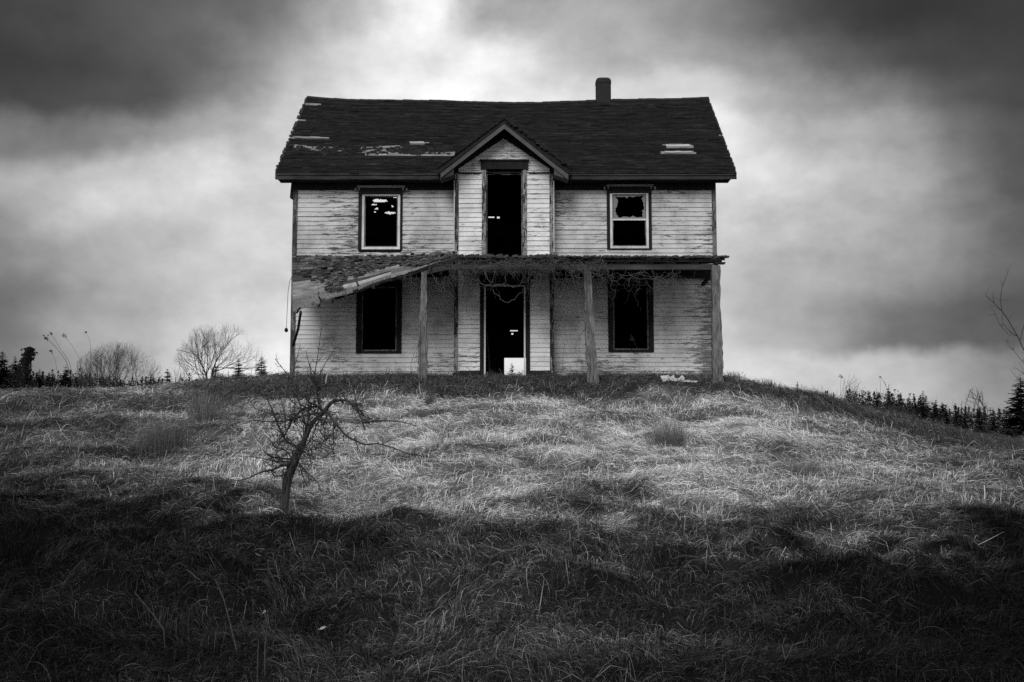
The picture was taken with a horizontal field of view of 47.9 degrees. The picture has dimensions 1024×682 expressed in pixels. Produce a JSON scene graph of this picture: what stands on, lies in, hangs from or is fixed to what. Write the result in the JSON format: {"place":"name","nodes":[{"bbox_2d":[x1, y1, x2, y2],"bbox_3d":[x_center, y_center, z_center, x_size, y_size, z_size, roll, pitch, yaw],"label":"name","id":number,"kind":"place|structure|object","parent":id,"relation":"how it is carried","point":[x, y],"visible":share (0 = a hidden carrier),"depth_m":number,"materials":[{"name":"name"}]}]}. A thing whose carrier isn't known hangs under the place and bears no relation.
{"place":"outdoors","nodes":[
{"label":"outdoors","id":0,"kind":"place"},
{"bbox_2d":[0,377,1023,681],"bbox_3d":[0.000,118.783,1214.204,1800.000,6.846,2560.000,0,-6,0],"label":"ground","id":1,"kind":"structure","parent":0,"point":[940,593],"depth_m":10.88,"materials":[{"name":"grey plant"}]},
{"bbox_2d":[0,351,14,389],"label":"spruce","id":2,"kind":"object","parent":1,"relation":"on","point":[4,377],"visible":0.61,"depth_m":52.07,"materials":[{"name":"black plant"}]},
{"bbox_2d":[7,356,19,387],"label":"spruce","id":3,"kind":"object","parent":1,"relation":"on","point":[14,365],"visible":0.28,"depth_m":55.07,"materials":[{"name":"black plant"}]},
{"bbox_2d":[8,346,37,388],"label":"broken snag","id":4,"kind":"object","parent":1,"relation":"on","point":[24,373],"visible":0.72,"depth_m":47.99,"materials":[{"name":"black plant"}]},
{"bbox_2d":[32,369,47,387],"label":"spruce","id":5,"kind":"object","parent":1,"relation":"on","point":[40,383],"visible":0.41,"depth_m":56.04,"materials":[{"name":"black plant"}]},
{"bbox_2d":[46,377,52,387],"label":"spruce","id":6,"kind":"object","parent":1,"relation":"on","point":[49,381],"visible":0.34,"depth_m":58.04,"materials":[{"name":"black plant"}]},
{"bbox_2d":[43,335,73,386],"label":"weed stalk","id":7,"kind":"object","parent":1,"relation":"on","point":[61,354],"visible":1,"depth_m":27.08,"materials":[{"name":"grey plant"}]},
{"bbox_2d":[54,365,73,387],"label":"spruce","id":8,"kind":"object","parent":1,"relation":"on","point":[65,380],"visible":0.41,"depth_m":60.03,"materials":[{"name":"black plant"}]},
{"bbox_2d":[74,362,96,387],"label":"bare bush","id":9,"kind":"object","parent":1,"relation":"on","point":[87,375],"visible":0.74,"depth_m":56.09,"materials":[{"name":"grey plant"}]},
{"bbox_2d":[0,364,232,388],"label":"wood","id":10,"kind":"object","parent":1,"relation":"on","point":[77,379],"visible":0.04,"depth_m":65.95,"materials":[{"name":"black plant"}]},
{"bbox_2d":[77,339,161,388],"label":"bare thicket","id":11,"kind":"object","parent":1,"relation":"on","point":[110,363],"visible":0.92,"depth_m":57.81,"materials":[{"name":"grey plant"}]},
{"bbox_2d":[135,582,164,647],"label":"dead twig","id":12,"kind":"object","parent":1,"relation":"on","point":[153,615],"visible":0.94,"depth_m":8.64,"materials":[{"name":"black plant"}]},
{"bbox_2d":[120,407,212,460],"bbox_3d":[-5.404,1.438,17.836,1.444,0.935,1.375,-3,-6,29],"label":"wispy shrub","id":13,"kind":"object","parent":1,"relation":"on","point":[164,440],"visible":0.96,"depth_m":17.66,"materials":[{"name":"grey plant"}]},
{"bbox_2d":[163,369,172,382],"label":"spruce","id":14,"kind":"object","parent":1,"relation":"on","point":[167,377],"visible":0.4,"depth_m":58.07,"materials":[{"name":"black plant"}]},
{"bbox_2d":[175,357,195,381],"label":"bare tree","id":15,"kind":"object","parent":1,"relation":"on","point":[186,371],"visible":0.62,"depth_m":66.39,"materials":[{"name":"grey plant"}]},
{"bbox_2d":[171,385,239,422],"bbox_3d":[-5.363,1.113,20.346,1.283,0.786,1.308,0,-6,0],"label":"wispy shrub","id":16,"kind":"object","parent":1,"relation":"on","point":[206,410],"visible":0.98,"depth_m":20.23,"materials":[{"name":"grey plant"}]},
{"bbox_2d":[171,322,263,381],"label":"bare tree","id":17,"kind":"object","parent":1,"relation":"on","point":[204,343],"visible":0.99,"depth_m":62.00,"materials":[{"name":"grey plant"}]},
{"bbox_2d":[215,579,238,656],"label":"dead twig","id":18,"kind":"object","parent":1,"relation":"on","point":[228,618],"visible":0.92,"depth_m":8.44,"materials":[{"name":"grey plant"}]},
{"bbox_2d":[232,360,244,376],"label":"spruce","id":19,"kind":"object","parent":1,"relation":"on","point":[238,371],"visible":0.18,"depth_m":68.13,"materials":[{"name":"plant"}]},
{"bbox_2d":[257,639,258,680],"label":"dead twig","id":20,"kind":"object","parent":1,"relation":"on","point":[257,658],"visible":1,"depth_m":7.73,"materials":[{"name":"grey plant"}]},
{"bbox_2d":[254,358,269,375],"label":"spruce","id":21,"kind":"object","parent":1,"relation":"on","point":[261,370],"visible":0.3,"depth_m":60.11,"materials":[{"name":"black plant"}]},
{"bbox_2d":[263,611,267,679],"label":"dead twig","id":22,"kind":"object","parent":1,"relation":"on","point":[265,647],"visible":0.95,"depth_m":8.03,"materials":[{"name":"grey plant"}]},
{"bbox_2d":[235,323,427,515],"bbox_3d":[-2.069,0.888,13.157,2.373,2.309,0.750,-1,-6,5],"label":"crooked tree","id":23,"kind":"object","parent":1,"relation":"on","point":[287,475],"visible":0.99,"depth_m":13.22,"materials":[{"name":"black plant"}]},
{"bbox_2d":[317,420,346,440],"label":"wispy shrub","id":24,"kind":"object","parent":1,"relation":"on","point":[336,435],"visible":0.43,"depth_m":18.72,"materials":[{"name":"grey plant"}]},
{"bbox_2d":[421,389,436,403],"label":"wispy shrub","id":25,"kind":"object","parent":1,"relation":"on","point":[429,400],"visible":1,"depth_m":22.32,"materials":[{"name":"grey plant"}]},
{"bbox_2d":[275,77,736,383],"bbox_3d":[-0.127,-2.810,29.033,10.588,8.404,9.640,0,-6,0],"label":"farmhouse","id":26,"kind":"object","parent":1,"relation":"on","point":[628,186],"visible":0.98,"depth_m":26.31,"materials":[{"name":"white paint"}]},
{"bbox_2d":[284,276,292,331],"bbox_3d":[-5.077,-0.839,26.132,0.159,1.296,0.085,5,-8,-43],"label":"hanging wire","id":27,"kind":"object","parent":26,"relation":"hanging from","point":[286,329],"visible":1,"depth_m":26.07,"materials":[{"name":"black metal"}]},
{"bbox_2d":[356,282,401,352],"bbox_3d":[-3.018,-0.530,26.207,1.033,1.640,0.149,0,-6,0],"label":"window","id":28,"kind":"structure","parent":26,"relation":"in","point":[398,285],"depth_m":26.14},
{"bbox_2d":[355,185,407,250],"bbox_3d":[-3.000,-2.803,26.400,1.208,1.504,0.200,0,-6,0],"label":"window","id":29,"kind":"structure","parent":26,"relation":"in","point":[364,191],"depth_m":26.37,"materials":[{"name":"white paint"}]},
{"bbox_2d":[408,309,445,381],"bbox_3d":[-1.746,0.318,23.944,0.890,1.956,0.324,0,-6,0],"label":"dead vine","id":30,"kind":"object","parent":26,"relation":"attached to","point":[420,353],"visible":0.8,"depth_m":23.95,"materials":[{"name":"plant"}]},
{"bbox_2d":[404,260,465,314],"bbox_3d":[-1.587,-1.117,24.083,1.426,1.161,0.359,0,-6,0],"label":"dead vine","id":31,"kind":"object","parent":26,"relation":"hanging from","point":[438,282],"visible":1,"depth_m":24.07,"materials":[{"name":"grey plant"}]},
{"bbox_2d":[435,254,559,302],"bbox_3d":[-0.304,-1.294,24.093,2.609,1.040,0.431,0,-6,0],"label":"dead vine","id":32,"kind":"object","parent":26,"relation":"attached to","point":[514,263],"visible":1,"depth_m":24.06,"materials":[{"name":"black plant"}]},
{"bbox_2d":[480,262,528,302],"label":"dead vine","id":33,"kind":"object","parent":26,"relation":"hanging from","point":[509,285],"visible":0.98,"depth_m":24.42,"materials":[{"name":"grey plant"}]},
{"bbox_2d":[552,284,594,384],"bbox_3d":[1.263,0.261,23.971,0.922,3.067,0.452,0,-6,0],"label":"dead vine","id":34,"kind":"object","parent":26,"relation":"attached to","point":[574,330],"visible":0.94,"depth_m":24.01,"materials":[{"name":"plant"}]},
{"bbox_2d":[549,255,614,302],"bbox_3d":[1.406,-1.272,24.095,1.475,1.068,0.433,0,-6,0],"label":"dead vine","id":35,"kind":"object","parent":26,"relation":"attached to","point":[588,268],"visible":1,"depth_m":24.07,"materials":[{"name":"black plant"}]},
{"bbox_2d":[604,184,655,249],"bbox_3d":[2.699,-2.833,26.402,1.194,1.504,0.200,0,-6,0],"label":"window","id":36,"kind":"structure","parent":26,"relation":"in","point":[613,190],"depth_m":26.38,"materials":[{"name":"white paint"}]},
{"bbox_2d":[608,279,653,351],"bbox_3d":[2.698,-0.564,26.318,1.033,1.670,0.364,0,-6,0],"label":"window","id":37,"kind":"structure","parent":26,"relation":"in","point":[622,282],"depth_m":26.16,"materials":[{"name":"wood"}]},
{"bbox_2d":[599,267,694,309],"bbox_3d":[2.770,-1.041,24.093,2.101,1.000,0.484,0,-6,0],"label":"dead vine","id":38,"kind":"object","parent":26,"relation":"attached to","point":[647,280],"visible":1,"depth_m":24.02,"materials":[{"name":"black plant"}]},
{"bbox_2d":[0,373,1022,681],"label":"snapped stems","id":39,"kind":"object","parent":1,"relation":"on","point":[536,543],"visible":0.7,"depth_m":10.78,"materials":[{"name":"grey plant"}]},
{"bbox_2d":[0,487,1022,681],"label":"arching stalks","id":40,"kind":"object","parent":1,"relation":"on","point":[464,608],"visible":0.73,"depth_m":9.78,"materials":[{"name":"grey plant"}]},
{"bbox_2d":[0,362,1023,552],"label":"meadow grass","id":41,"kind":"structure","parent":1,"relation":"on","point":[712,468],"depth_m":17.15,"materials":[{"name":"grey plant"}]},
{"bbox_2d":[2,372,1023,525],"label":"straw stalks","id":42,"kind":"object","parent":1,"relation":"on","point":[532,444],"visible":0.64,"depth_m":17.25,"materials":[{"name":"grey plant"}]},
{"bbox_2d":[140,363,1023,450],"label":"berm brush","id":43,"kind":"object","parent":1,"relation":"on","point":[524,379],"visible":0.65,"depth_m":23.83,"materials":[{"name":"grey plant"}]},
{"bbox_2d":[575,424,602,441],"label":"wispy shrub","id":44,"kind":"object","parent":1,"relation":"on","point":[590,435],"visible":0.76,"depth_m":18.45,"materials":[{"name":"grey plant"}]},
{"bbox_2d":[635,413,699,447],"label":"wispy shrub","id":45,"kind":"object","parent":1,"relation":"on","point":[669,438],"visible":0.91,"depth_m":17.84,"materials":[{"name":"grey plant"}]},
{"bbox_2d":[661,375,696,381],"bbox_3d":[3.449,0.773,23.803,0.765,0.163,0.030,0,-6,0],"label":"broken board","id":46,"kind":"object","parent":1,"relation":"on","point":[664,377],"visible":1,"depth_m":23.79,"materials":[{"name":"white paint"}]},
{"bbox_2d":[759,377,776,386],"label":"bare bush","id":47,"kind":"object","parent":1,"relation":"on","point":[768,381],"visible":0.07,"depth_m":31.91,"materials":[{"name":"grey plant"}]},
{"bbox_2d":[779,456,840,478],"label":"grass","id":48,"kind":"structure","parent":1,"relation":"on","point":[808,468],"depth_m":15.00,"materials":[{"name":"grey plant"}]},
{"bbox_2d":[841,376,870,404],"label":"bare sapling","id":49,"kind":"object","parent":1,"relation":"on","point":[852,391],"visible":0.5,"depth_m":49.92,"materials":[{"name":"grey plant"}]},
{"bbox_2d":[872,393,880,409],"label":"spruce","id":50,"kind":"object","parent":1,"relation":"on","point":[876,403],"visible":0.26,"depth_m":59.94,"materials":[{"name":"black plant"}]},
{"bbox_2d":[864,378,890,408],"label":"bare sapling","id":51,"kind":"object","parent":1,"relation":"on","point":[882,397],"visible":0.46,"depth_m":52.23,"materials":[{"name":"plant"}]},
{"bbox_2d":[883,389,894,411],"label":"spruce","id":52,"kind":"object","parent":1,"relation":"on","point":[888,401],"visible":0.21,"depth_m":61.95,"materials":[{"name":"black plant"}]},
{"bbox_2d":[895,397,904,413],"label":"spruce","id":53,"kind":"object","parent":1,"relation":"on","point":[898,402],"visible":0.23,"depth_m":57.94,"materials":[{"name":"black plant"}]},
{"bbox_2d":[883,403,918,417],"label":"bramble","id":54,"kind":"object","parent":1,"relation":"on","point":[899,408],"visible":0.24,"depth_m":37.93,"materials":[{"name":"black plant"}]},
{"bbox_2d":[800,387,1018,433],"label":"wood","id":55,"kind":"object","parent":1,"relation":"on","point":[940,412],"visible":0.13,"depth_m":65.48,"materials":[{"name":"plant"}]},
{"bbox_2d":[905,398,914,416],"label":"spruce","id":56,"kind":"object","parent":1,"relation":"on","point":[909,402],"visible":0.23,"depth_m":59.92,"materials":[{"name":"plant"}]},
{"bbox_2d":[915,393,933,420],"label":"spruce","id":57,"kind":"object","parent":1,"relation":"on","point":[921,410],"visible":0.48,"depth_m":59.88,"materials":[{"name":"black plant"}]},
{"bbox_2d":[930,400,944,422],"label":"spruce","id":58,"kind":"object","parent":1,"relation":"on","point":[935,415],"visible":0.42,"depth_m":57.86,"materials":[{"name":"black plant"}]},
{"bbox_2d":[942,406,950,423],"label":"spruce","id":59,"kind":"object","parent":1,"relation":"on","point":[946,417],"visible":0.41,"depth_m":59.87,"materials":[{"name":"black plant"}]},
{"bbox_2d":[946,404,957,425],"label":"bare sapling","id":60,"kind":"object","parent":1,"relation":"on","point":[950,416],"visible":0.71,"depth_m":60.09,"materials":[{"name":"black plant"}]},
{"bbox_2d":[949,405,961,427],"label":"spruce","id":61,"kind":"object","parent":1,"relation":"on","point":[955,416],"visible":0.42,"depth_m":61.84,"materials":[{"name":"black plant"}]},
{"bbox_2d":[959,411,970,430],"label":"spruce","id":62,"kind":"object","parent":1,"relation":"on","point":[964,421],"visible":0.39,"depth_m":57.85,"materials":[{"name":"black plant"}]},
{"bbox_2d":[961,387,992,430],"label":"bare tree","id":63,"kind":"object","parent":1,"relation":"on","point":[979,399],"visible":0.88,"depth_m":62.00,"materials":[{"name":"grey plant"}]},
{"bbox_2d":[972,407,991,433],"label":"spruce","id":64,"kind":"object","parent":1,"relation":"on","point":[980,422],"visible":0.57,"depth_m":59.80,"materials":[{"name":"plant"}]},
{"bbox_2d":[987,410,1001,435],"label":"spruce","id":65,"kind":"object","parent":1,"relation":"on","point":[993,414],"visible":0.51,"depth_m":59.83,"materials":[{"name":"black plant"}]},
{"bbox_2d":[985,264,1023,445],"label":"leafless sapling","id":66,"kind":"object","parent":1,"relation":"on","point":[998,434],"visible":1,"depth_m":14.57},
{"bbox_2d":[987,377,1023,437],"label":"spruce","id":67,"kind":"object","parent":1,"relation":"on","point":[1017,410],"visible":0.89,"depth_m":25.92,"materials":[{"name":"black plant"}]},
{"bbox_2d":[999,408,1015,435],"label":"spruce","id":68,"kind":"object","parent":1,"relation":"on","point":[1004,426],"visible":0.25,"depth_m":61.80,"materials":[{"name":"black plant"}]},
{"bbox_2d":[0,0,1023,430],"label":"sky","id":69,"kind":"structure","parent":0,"point":[872,210],"materials":[{"name":"grey"}]}
]}

